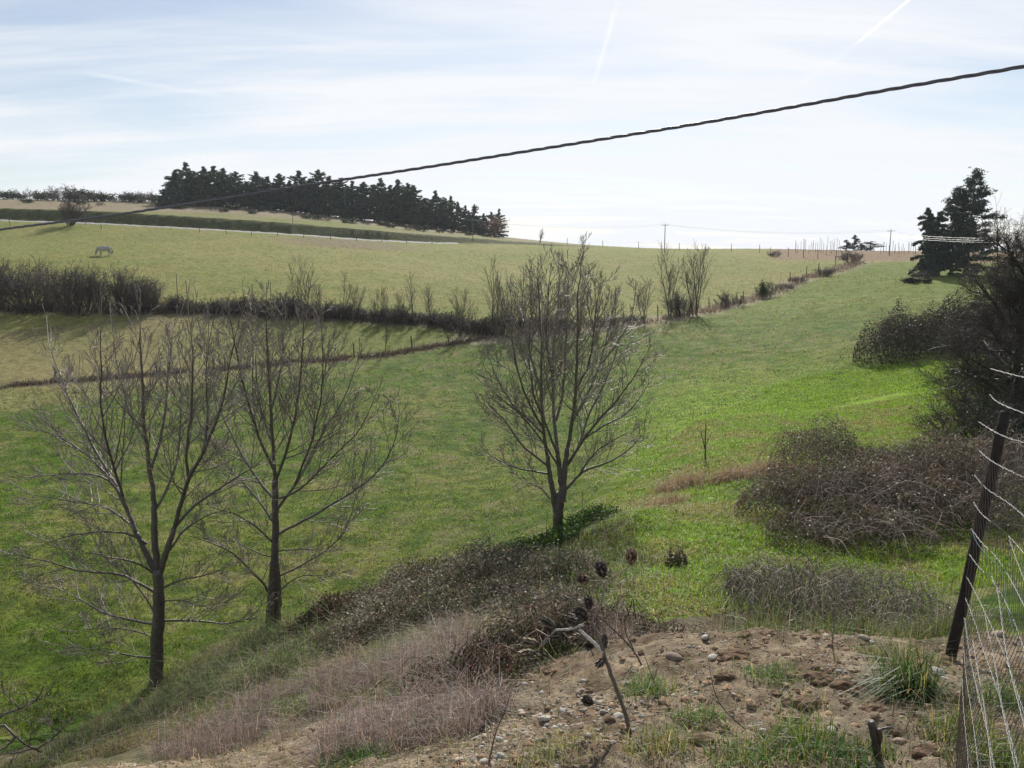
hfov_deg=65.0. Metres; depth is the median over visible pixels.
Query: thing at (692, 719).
grass tuft
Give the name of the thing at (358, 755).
grass tuft
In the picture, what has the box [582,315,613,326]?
leafless bush
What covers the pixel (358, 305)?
bare sapling
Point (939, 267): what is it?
cypress tree
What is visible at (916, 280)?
brush heap
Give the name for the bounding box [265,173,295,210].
cedar tree
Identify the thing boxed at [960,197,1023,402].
slender tree
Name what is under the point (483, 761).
stone
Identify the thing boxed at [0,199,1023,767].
ground
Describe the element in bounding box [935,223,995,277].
cypress tree
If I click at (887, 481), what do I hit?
bramble mound
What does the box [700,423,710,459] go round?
dead sapling
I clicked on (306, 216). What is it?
juniper scrub
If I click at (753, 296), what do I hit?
strip weeds
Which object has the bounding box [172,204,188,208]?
juniper scrub
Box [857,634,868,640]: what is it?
stone
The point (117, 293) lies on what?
thicket
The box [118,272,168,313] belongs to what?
thicket
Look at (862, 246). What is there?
conifer
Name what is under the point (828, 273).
leafless bush
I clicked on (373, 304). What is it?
bare sapling
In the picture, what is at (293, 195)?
cedar tree
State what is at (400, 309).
bare sapling
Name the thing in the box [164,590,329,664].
dead grass tussock
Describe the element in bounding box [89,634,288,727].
dead grass tussock
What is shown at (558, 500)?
bare tree
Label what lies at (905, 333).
bramble mound
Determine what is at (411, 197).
cedar tree
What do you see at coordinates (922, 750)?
rock
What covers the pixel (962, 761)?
wire fence
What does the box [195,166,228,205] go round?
cedar tree
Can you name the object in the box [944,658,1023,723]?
grass tuft
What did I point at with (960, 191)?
pine tree
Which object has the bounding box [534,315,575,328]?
leafless bush
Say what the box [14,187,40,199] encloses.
dry scrub
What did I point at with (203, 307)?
leafless bush
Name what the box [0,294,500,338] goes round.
hedge weeds
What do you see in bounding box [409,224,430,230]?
juniper scrub
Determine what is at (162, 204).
juniper scrub
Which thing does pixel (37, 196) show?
juniper scrub
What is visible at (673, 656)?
stone
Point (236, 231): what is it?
road
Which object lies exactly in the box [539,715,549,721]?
stone
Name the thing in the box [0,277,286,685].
bare tree
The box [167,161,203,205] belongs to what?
cedar tree
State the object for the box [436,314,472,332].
leafless bush
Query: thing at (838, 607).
dead weed
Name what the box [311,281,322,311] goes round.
bare sapling
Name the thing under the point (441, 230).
juniper scrub
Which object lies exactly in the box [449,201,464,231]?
cedar tree
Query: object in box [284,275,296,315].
bare sapling
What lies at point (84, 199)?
dry scrub
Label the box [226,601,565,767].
dry stems
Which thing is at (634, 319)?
leafless bush
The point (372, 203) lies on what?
cedar tree
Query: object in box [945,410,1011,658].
leaning post
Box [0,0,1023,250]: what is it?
sky
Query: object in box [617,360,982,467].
fresh grass
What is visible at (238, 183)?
cedar tree
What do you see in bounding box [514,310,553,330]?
leafless bush
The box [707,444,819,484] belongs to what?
dead grass tussock
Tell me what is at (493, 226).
russet tree
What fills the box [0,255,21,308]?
thicket
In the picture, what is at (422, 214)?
cedar tree
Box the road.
[0,220,457,243]
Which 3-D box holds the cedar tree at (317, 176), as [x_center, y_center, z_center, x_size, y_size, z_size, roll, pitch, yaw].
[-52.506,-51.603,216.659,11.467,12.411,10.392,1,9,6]
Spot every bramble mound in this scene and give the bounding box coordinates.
[148,580,386,714]
[286,531,636,658]
[368,620,545,709]
[443,576,717,681]
[685,406,1023,571]
[698,543,1023,635]
[842,278,1017,366]
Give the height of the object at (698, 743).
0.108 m
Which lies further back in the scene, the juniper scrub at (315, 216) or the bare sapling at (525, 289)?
the juniper scrub at (315, 216)
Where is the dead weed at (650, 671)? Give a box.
[642,649,659,694]
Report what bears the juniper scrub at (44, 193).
on the ground at (22, 359)
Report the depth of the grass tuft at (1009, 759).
3.99 m
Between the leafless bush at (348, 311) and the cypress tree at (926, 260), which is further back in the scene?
the cypress tree at (926, 260)
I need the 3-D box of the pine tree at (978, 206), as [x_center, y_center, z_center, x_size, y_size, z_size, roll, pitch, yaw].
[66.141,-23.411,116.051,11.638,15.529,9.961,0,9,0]
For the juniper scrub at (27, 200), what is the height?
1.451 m
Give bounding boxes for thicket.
[0,251,75,313]
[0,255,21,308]
[28,260,118,315]
[75,261,165,314]
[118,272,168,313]
[656,288,702,316]
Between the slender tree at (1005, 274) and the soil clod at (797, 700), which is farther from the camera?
the slender tree at (1005, 274)
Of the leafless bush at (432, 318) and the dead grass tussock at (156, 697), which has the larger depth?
the leafless bush at (432, 318)
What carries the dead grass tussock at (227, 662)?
on the ground at (22, 359)
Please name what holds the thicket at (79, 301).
on the ground at (22, 359)
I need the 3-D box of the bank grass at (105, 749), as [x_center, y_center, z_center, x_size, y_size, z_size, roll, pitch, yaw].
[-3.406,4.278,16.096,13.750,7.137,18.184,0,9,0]
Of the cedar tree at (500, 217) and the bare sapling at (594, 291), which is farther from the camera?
the cedar tree at (500, 217)
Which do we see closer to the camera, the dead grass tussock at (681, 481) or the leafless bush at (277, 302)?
the dead grass tussock at (681, 481)
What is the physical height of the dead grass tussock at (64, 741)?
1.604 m
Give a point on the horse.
(108, 249)
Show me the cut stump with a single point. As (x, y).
(876, 735)
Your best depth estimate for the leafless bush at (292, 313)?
85.58 m
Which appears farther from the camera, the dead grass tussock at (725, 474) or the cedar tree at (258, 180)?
the cedar tree at (258, 180)
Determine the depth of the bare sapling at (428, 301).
84.59 m
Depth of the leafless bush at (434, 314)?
85.26 m
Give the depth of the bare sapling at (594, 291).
85.04 m
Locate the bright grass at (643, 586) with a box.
[537,392,1023,617]
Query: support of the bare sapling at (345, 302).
on the ground at (22, 359)
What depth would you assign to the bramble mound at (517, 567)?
13.63 m
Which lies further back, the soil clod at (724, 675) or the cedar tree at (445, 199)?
the cedar tree at (445, 199)
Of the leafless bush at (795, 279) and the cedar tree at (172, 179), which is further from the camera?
the cedar tree at (172, 179)
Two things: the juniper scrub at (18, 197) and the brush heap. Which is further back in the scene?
the juniper scrub at (18, 197)
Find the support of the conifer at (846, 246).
on the ground at (22, 359)
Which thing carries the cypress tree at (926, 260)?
on the ground at (22, 359)
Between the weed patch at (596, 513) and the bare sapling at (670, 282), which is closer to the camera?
the weed patch at (596, 513)
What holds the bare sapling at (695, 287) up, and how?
on the ground at (22, 359)
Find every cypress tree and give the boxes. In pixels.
[906,207,939,276]
[919,211,952,275]
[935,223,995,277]
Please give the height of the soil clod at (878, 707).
0.087 m
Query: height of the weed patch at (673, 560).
0.539 m
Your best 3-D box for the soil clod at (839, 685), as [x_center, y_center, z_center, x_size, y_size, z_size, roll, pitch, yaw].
[2.154,1.955,5.191,0.230,0.083,0.146,0,9,0]
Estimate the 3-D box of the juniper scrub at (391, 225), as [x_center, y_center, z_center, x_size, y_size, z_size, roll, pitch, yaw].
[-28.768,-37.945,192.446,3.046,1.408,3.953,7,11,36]
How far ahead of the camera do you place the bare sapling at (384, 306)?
84.99 m
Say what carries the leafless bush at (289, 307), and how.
on the ground at (22, 359)
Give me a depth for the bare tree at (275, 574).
20.36 m
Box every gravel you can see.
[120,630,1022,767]
[456,681,646,767]
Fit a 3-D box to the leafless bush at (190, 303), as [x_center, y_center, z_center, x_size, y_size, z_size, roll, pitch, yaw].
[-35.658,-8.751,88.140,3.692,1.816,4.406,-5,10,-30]
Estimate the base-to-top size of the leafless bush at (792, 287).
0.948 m
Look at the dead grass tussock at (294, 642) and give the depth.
14.20 m
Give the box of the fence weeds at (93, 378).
[0,336,484,389]
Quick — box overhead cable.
[0,65,1023,230]
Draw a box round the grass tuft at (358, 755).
[315,728,402,767]
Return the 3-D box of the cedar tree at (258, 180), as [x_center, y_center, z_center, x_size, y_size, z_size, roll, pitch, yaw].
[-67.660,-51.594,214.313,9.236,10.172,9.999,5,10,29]
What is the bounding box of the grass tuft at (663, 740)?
[615,709,723,767]
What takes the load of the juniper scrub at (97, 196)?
on the ground at (22, 359)
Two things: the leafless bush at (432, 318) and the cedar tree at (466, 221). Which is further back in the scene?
the cedar tree at (466, 221)
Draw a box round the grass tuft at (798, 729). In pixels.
[676,677,868,766]
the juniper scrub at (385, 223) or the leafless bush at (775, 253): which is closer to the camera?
the leafless bush at (775, 253)
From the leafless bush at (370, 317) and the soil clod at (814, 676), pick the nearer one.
the soil clod at (814, 676)
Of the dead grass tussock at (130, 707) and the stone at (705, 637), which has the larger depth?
the dead grass tussock at (130, 707)
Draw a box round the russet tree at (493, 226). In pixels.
[483,216,509,237]
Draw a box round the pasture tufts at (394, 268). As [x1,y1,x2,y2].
[11,235,815,314]
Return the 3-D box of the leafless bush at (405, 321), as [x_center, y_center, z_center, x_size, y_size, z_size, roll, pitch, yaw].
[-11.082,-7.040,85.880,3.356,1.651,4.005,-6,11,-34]
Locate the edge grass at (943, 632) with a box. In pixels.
[657,569,1018,639]
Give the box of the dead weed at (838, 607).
[832,555,855,657]
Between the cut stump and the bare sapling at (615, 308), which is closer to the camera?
the cut stump
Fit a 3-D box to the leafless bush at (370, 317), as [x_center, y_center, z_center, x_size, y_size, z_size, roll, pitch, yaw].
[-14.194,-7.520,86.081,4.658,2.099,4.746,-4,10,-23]
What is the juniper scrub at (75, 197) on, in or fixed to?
on the ground at (22, 359)
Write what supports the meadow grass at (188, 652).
on the ground at (22, 359)
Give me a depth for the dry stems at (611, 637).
7.57 m
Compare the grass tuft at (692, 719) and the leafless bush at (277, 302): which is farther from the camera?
the leafless bush at (277, 302)
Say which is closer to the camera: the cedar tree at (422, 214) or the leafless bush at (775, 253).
the leafless bush at (775, 253)
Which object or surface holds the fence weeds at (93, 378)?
on the ground at (22, 359)
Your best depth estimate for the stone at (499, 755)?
4.46 m
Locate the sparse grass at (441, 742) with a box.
[28,621,1023,767]
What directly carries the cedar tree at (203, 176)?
on the ground at (22, 359)
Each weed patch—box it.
[484,495,622,570]
[664,543,688,568]
[723,563,754,596]
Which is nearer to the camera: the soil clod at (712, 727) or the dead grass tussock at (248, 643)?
the soil clod at (712, 727)
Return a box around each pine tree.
[939,167,1011,270]
[939,186,977,272]
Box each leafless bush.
[144,293,193,309]
[170,298,201,310]
[196,298,227,311]
[207,296,247,312]
[230,296,270,317]
[241,290,298,317]
[252,294,311,317]
[277,299,315,317]
[301,296,343,317]
[316,301,364,318]
[337,305,368,319]
[359,304,397,322]
[368,304,420,324]
[392,311,420,324]
[410,308,445,324]
[421,310,465,328]
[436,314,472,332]
[459,316,494,332]
[469,313,521,334]
[483,311,537,332]
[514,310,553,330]
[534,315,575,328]
[558,316,587,331]
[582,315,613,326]
[606,314,632,325]
[629,314,649,322]
[714,290,745,307]
[766,250,782,256]
[776,284,797,288]
[789,276,808,282]
[813,266,836,276]
[835,249,864,262]
[909,269,933,277]
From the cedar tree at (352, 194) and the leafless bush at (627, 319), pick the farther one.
the cedar tree at (352, 194)
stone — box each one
[478,758,488,764]
[495,736,503,742]
[496,752,504,758]
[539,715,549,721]
[613,712,622,717]
[634,739,645,748]
[665,652,682,661]
[701,634,708,639]
[708,654,716,660]
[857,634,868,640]
[892,737,905,744]
[915,710,926,719]
[929,666,944,675]
[990,630,1006,637]
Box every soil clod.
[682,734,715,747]
[699,723,718,731]
[713,672,736,679]
[716,648,749,661]
[782,696,828,712]
[798,671,835,686]
[828,680,863,690]
[858,703,887,712]
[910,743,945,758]
[945,693,976,707]
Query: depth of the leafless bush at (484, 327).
81.98 m
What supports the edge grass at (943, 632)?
on the ground at (22, 359)
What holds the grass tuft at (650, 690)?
on the ground at (22, 359)
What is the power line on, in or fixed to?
attached to the utility pole
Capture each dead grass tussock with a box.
[13,693,154,765]
[40,667,198,748]
[73,649,237,736]
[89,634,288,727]
[112,629,281,727]
[147,596,306,692]
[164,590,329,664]
[183,618,341,708]
[218,597,356,671]
[621,483,706,510]
[637,458,728,494]
[696,458,759,486]
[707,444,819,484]
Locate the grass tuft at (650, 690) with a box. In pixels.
[604,659,692,702]
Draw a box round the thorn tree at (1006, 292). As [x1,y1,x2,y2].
[917,210,1023,433]
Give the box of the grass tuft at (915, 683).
[750,621,1020,760]
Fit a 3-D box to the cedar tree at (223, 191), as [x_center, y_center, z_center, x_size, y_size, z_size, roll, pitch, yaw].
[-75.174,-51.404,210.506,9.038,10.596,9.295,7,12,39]
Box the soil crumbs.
[88,627,1023,767]
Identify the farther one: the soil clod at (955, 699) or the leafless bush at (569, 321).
the leafless bush at (569, 321)
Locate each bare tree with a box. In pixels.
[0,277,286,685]
[176,279,424,626]
[471,232,673,528]
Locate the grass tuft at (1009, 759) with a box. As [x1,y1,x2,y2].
[907,677,1023,767]
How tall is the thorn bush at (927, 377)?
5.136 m
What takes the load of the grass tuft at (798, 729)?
on the ground at (22, 359)
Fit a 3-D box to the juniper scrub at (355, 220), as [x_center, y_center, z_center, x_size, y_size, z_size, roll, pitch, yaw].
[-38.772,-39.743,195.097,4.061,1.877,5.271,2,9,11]
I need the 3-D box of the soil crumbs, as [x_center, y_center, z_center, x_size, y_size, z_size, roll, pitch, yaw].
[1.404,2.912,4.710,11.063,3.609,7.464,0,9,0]
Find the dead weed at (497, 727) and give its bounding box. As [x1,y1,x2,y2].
[486,691,510,760]
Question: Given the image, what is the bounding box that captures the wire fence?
[955,368,1023,767]
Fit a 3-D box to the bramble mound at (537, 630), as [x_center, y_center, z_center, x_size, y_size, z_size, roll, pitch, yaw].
[0.794,2.573,8.053,2.749,1.526,2.522,2,9,13]
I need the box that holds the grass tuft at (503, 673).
[436,654,522,707]
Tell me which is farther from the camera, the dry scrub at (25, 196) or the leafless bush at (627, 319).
the dry scrub at (25, 196)
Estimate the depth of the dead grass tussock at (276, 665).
12.31 m
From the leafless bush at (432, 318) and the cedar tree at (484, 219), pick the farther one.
the cedar tree at (484, 219)
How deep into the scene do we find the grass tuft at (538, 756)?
4.30 m
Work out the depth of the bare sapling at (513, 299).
82.62 m
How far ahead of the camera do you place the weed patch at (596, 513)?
20.38 m
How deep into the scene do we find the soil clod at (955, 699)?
4.79 m
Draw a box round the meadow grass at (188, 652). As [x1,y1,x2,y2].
[0,344,929,735]
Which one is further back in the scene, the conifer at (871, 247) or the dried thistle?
the conifer at (871, 247)
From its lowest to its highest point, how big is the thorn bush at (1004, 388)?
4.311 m
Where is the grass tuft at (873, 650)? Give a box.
[839,627,962,675]
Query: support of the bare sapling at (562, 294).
on the ground at (22, 359)
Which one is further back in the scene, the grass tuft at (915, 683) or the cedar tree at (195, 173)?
the cedar tree at (195, 173)
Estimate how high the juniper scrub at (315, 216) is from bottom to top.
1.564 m
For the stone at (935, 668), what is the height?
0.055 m
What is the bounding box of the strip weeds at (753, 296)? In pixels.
[460,258,872,343]
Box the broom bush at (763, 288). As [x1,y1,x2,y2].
[754,279,778,297]
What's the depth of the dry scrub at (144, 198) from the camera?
215.37 m
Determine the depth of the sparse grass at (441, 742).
5.21 m
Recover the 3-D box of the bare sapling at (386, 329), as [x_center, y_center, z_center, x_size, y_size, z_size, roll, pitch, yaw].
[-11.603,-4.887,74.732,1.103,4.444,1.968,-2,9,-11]
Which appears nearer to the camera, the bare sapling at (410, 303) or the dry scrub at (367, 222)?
the bare sapling at (410, 303)
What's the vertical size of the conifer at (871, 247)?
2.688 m
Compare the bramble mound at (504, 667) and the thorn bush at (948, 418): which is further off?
the thorn bush at (948, 418)
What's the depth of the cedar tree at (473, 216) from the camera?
227.95 m
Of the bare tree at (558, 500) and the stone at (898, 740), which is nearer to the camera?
the stone at (898, 740)
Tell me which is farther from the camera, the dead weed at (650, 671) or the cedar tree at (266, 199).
the cedar tree at (266, 199)
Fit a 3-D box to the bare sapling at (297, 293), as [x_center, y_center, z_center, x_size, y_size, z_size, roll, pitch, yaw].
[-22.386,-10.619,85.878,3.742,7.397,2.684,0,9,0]
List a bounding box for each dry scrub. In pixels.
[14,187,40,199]
[43,183,86,200]
[77,190,98,201]
[135,189,156,203]
[287,211,304,215]
[320,216,332,220]
[360,220,372,223]
[402,224,418,229]
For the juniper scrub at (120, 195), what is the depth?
219.89 m
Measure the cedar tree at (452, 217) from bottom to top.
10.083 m
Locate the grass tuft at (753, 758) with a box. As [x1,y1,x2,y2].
[698,718,836,767]
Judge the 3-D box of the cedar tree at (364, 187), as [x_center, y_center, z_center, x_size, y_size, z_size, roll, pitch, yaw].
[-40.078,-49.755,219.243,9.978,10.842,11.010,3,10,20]
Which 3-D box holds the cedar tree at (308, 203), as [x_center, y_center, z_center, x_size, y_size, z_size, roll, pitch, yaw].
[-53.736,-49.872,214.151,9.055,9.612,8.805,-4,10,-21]
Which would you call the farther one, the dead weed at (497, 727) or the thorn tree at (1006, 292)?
the thorn tree at (1006, 292)
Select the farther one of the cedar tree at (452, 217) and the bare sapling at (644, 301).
the cedar tree at (452, 217)
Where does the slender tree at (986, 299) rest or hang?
on the ground at (22, 359)
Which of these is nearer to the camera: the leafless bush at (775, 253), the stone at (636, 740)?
the stone at (636, 740)
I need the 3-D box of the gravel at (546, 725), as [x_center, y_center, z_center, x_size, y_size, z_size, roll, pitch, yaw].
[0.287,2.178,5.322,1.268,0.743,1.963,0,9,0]
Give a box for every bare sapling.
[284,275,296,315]
[285,250,317,309]
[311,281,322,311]
[337,269,353,310]
[342,282,365,316]
[367,288,379,321]
[377,285,390,322]
[382,309,392,351]
[394,290,405,322]
[403,271,416,325]
[420,284,434,326]
[447,288,473,336]
[463,297,479,336]
[480,255,507,334]
[496,271,531,331]
[512,266,534,327]
[521,264,544,331]
[553,273,572,330]
[581,260,607,327]
[607,287,620,324]
[632,277,656,323]
[651,240,687,313]
[679,239,716,314]
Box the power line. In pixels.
[477,220,977,238]
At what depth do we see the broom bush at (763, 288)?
105.59 m
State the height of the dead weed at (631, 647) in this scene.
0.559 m
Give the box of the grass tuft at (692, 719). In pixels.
[651,690,747,734]
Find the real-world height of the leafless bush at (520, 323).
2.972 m
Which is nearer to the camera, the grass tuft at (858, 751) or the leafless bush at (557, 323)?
the grass tuft at (858, 751)
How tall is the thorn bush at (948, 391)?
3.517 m
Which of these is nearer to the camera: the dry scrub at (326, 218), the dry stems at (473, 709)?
the dry stems at (473, 709)
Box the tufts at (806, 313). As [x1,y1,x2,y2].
[583,269,938,354]
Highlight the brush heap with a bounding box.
[901,276,932,283]
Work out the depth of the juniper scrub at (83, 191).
220.67 m
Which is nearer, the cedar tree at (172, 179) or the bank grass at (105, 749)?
the bank grass at (105, 749)
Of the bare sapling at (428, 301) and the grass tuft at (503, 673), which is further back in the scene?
the bare sapling at (428, 301)
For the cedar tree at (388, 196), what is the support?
on the ground at (22, 359)
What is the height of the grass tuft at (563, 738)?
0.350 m
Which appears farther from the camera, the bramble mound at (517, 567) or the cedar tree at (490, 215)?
the cedar tree at (490, 215)
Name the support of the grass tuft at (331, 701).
on the ground at (22, 359)
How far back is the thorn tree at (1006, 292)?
28.00 m
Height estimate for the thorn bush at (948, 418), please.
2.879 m
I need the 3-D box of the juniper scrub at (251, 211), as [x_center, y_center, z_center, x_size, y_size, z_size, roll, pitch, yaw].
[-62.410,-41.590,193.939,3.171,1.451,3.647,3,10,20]
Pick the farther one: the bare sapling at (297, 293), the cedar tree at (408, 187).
the cedar tree at (408, 187)
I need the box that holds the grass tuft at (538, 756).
[502,736,588,767]
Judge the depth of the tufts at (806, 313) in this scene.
83.60 m
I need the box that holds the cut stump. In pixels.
[868,719,892,760]
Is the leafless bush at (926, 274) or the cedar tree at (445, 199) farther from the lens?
the cedar tree at (445, 199)
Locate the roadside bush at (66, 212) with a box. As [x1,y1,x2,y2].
[59,192,92,225]
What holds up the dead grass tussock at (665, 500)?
on the ground at (22, 359)
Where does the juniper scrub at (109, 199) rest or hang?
on the ground at (22, 359)
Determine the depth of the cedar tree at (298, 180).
214.64 m
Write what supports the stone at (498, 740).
on the ground at (22, 359)
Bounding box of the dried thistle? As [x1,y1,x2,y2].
[518,547,638,735]
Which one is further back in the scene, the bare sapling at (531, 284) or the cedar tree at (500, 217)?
the cedar tree at (500, 217)
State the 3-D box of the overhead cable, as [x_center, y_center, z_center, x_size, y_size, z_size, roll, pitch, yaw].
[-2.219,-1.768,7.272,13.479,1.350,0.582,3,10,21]
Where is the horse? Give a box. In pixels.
[95,246,112,255]
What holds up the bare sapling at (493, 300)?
on the ground at (22, 359)
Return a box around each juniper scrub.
[0,188,16,199]
[9,191,30,199]
[17,198,34,202]
[29,189,59,200]
[31,192,46,200]
[60,188,102,200]
[61,190,80,200]
[73,199,86,204]
[87,190,107,201]
[90,193,117,201]
[117,192,136,201]
[121,190,148,202]
[155,199,177,207]
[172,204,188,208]
[218,207,228,211]
[224,203,241,209]
[247,209,258,213]
[254,206,265,210]
[299,214,310,218]
[311,214,321,219]
[340,219,351,222]
[344,217,359,222]
[375,221,393,225]
[386,223,397,227]
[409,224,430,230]
[435,229,446,232]
[464,232,477,235]
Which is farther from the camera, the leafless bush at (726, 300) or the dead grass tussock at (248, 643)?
the leafless bush at (726, 300)
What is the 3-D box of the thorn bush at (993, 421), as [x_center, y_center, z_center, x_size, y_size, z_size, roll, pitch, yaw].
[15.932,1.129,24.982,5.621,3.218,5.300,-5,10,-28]
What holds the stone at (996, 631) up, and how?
on the ground at (22, 359)
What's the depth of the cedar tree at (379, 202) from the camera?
216.63 m
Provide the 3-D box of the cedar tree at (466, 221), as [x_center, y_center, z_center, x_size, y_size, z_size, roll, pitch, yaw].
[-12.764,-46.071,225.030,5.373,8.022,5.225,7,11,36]
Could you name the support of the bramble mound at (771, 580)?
on the ground at (22, 359)
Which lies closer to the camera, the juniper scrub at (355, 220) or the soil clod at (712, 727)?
the soil clod at (712, 727)
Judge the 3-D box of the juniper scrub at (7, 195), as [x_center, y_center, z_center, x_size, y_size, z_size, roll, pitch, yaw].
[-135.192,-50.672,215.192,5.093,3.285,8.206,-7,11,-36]
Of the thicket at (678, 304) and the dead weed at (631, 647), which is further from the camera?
the thicket at (678, 304)
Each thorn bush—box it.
[897,312,1023,414]
[902,370,1023,463]
[904,386,1023,455]
[921,355,1023,423]
[953,341,1023,433]
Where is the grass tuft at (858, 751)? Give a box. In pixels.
[773,720,929,767]
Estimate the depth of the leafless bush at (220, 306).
86.89 m
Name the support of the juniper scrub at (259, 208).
on the ground at (22, 359)
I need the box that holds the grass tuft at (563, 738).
[513,719,618,760]
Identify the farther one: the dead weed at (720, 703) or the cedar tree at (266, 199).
the cedar tree at (266, 199)
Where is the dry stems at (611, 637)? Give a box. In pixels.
[560,573,702,651]
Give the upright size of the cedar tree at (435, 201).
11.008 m
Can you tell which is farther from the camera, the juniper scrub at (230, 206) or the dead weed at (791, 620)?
the juniper scrub at (230, 206)
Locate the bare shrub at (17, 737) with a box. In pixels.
[0,672,78,767]
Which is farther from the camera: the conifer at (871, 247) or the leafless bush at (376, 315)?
the conifer at (871, 247)
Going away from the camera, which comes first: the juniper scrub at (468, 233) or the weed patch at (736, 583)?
the weed patch at (736, 583)
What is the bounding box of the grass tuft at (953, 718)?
[849,665,1023,757]
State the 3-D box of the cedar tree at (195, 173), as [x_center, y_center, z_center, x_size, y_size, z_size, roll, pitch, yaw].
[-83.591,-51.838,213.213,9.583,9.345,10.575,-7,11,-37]
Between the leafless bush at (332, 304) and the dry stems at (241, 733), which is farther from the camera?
the leafless bush at (332, 304)
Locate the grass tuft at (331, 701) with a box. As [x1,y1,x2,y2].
[312,690,353,710]
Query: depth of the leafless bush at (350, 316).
85.87 m
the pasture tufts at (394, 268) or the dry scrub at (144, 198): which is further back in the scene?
the dry scrub at (144, 198)
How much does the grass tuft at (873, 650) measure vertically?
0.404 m
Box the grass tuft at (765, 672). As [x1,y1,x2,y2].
[726,655,810,689]
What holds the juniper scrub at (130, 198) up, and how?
on the ground at (22, 359)
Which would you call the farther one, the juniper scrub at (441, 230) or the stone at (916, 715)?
the juniper scrub at (441, 230)
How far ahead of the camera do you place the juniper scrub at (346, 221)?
192.09 m
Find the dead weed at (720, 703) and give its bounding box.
[709,666,742,727]
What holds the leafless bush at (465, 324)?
on the ground at (22, 359)
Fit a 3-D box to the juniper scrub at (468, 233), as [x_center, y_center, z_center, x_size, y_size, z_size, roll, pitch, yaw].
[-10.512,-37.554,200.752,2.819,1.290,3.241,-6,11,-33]
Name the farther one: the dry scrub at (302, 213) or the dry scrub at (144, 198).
the dry scrub at (144, 198)
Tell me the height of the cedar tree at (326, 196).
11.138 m
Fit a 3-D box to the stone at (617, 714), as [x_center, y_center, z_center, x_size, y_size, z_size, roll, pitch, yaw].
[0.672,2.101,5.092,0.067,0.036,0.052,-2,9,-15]
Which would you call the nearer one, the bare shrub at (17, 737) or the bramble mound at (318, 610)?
the bare shrub at (17, 737)
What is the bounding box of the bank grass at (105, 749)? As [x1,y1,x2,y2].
[1,510,657,767]
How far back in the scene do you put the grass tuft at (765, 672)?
5.45 m
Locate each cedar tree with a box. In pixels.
[153,189,166,202]
[155,169,183,204]
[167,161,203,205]
[183,171,206,203]
[191,166,220,206]
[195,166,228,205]
[206,167,243,206]
[218,171,245,207]
[234,181,259,208]
[241,171,272,207]
[254,176,285,209]
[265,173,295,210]
[277,180,304,211]
[285,170,315,212]
[295,178,327,213]
[301,169,333,213]
[311,175,345,216]
[326,177,353,217]
[335,180,366,218]
[348,181,377,220]
[365,185,378,221]
[366,178,393,222]
[375,185,406,220]
[380,179,412,225]
[390,183,426,224]
[401,184,432,227]
[410,198,441,226]
[418,190,454,228]
[437,198,452,229]
[443,196,459,231]
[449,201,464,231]
[454,205,473,232]
[464,204,480,232]
[475,213,489,234]
[481,212,499,236]
[491,209,508,237]
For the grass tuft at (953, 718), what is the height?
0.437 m
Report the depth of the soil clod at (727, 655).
5.93 m
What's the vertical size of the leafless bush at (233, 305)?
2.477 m
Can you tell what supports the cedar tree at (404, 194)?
on the ground at (22, 359)
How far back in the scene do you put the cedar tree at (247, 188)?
210.58 m
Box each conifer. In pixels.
[838,240,852,249]
[848,235,860,250]
[856,243,866,250]
[862,241,885,250]
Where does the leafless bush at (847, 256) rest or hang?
on the ground at (22, 359)
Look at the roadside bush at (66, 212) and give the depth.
157.20 m
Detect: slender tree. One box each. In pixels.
[954,238,1022,399]
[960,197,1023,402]
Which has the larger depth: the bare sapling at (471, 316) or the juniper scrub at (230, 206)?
the juniper scrub at (230, 206)
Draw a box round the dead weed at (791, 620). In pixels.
[783,616,819,639]
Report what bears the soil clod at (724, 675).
on the ground at (22, 359)
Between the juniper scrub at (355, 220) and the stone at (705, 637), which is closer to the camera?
the stone at (705, 637)
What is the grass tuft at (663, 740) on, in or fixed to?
on the ground at (22, 359)
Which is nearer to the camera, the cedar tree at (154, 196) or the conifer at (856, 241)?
the conifer at (856, 241)
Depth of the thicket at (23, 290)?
85.44 m
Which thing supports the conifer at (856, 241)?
on the ground at (22, 359)
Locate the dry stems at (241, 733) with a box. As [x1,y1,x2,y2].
[81,562,631,762]
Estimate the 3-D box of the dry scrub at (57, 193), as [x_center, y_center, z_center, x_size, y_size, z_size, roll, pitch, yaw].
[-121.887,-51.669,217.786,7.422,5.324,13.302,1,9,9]
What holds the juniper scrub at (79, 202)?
on the ground at (22, 359)
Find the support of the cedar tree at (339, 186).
on the ground at (22, 359)
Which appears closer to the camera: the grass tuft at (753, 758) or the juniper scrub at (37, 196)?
the grass tuft at (753, 758)
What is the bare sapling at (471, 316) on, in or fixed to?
on the ground at (22, 359)
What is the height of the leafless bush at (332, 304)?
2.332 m
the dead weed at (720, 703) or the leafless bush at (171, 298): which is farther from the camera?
the leafless bush at (171, 298)
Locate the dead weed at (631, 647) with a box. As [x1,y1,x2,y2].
[563,595,641,663]

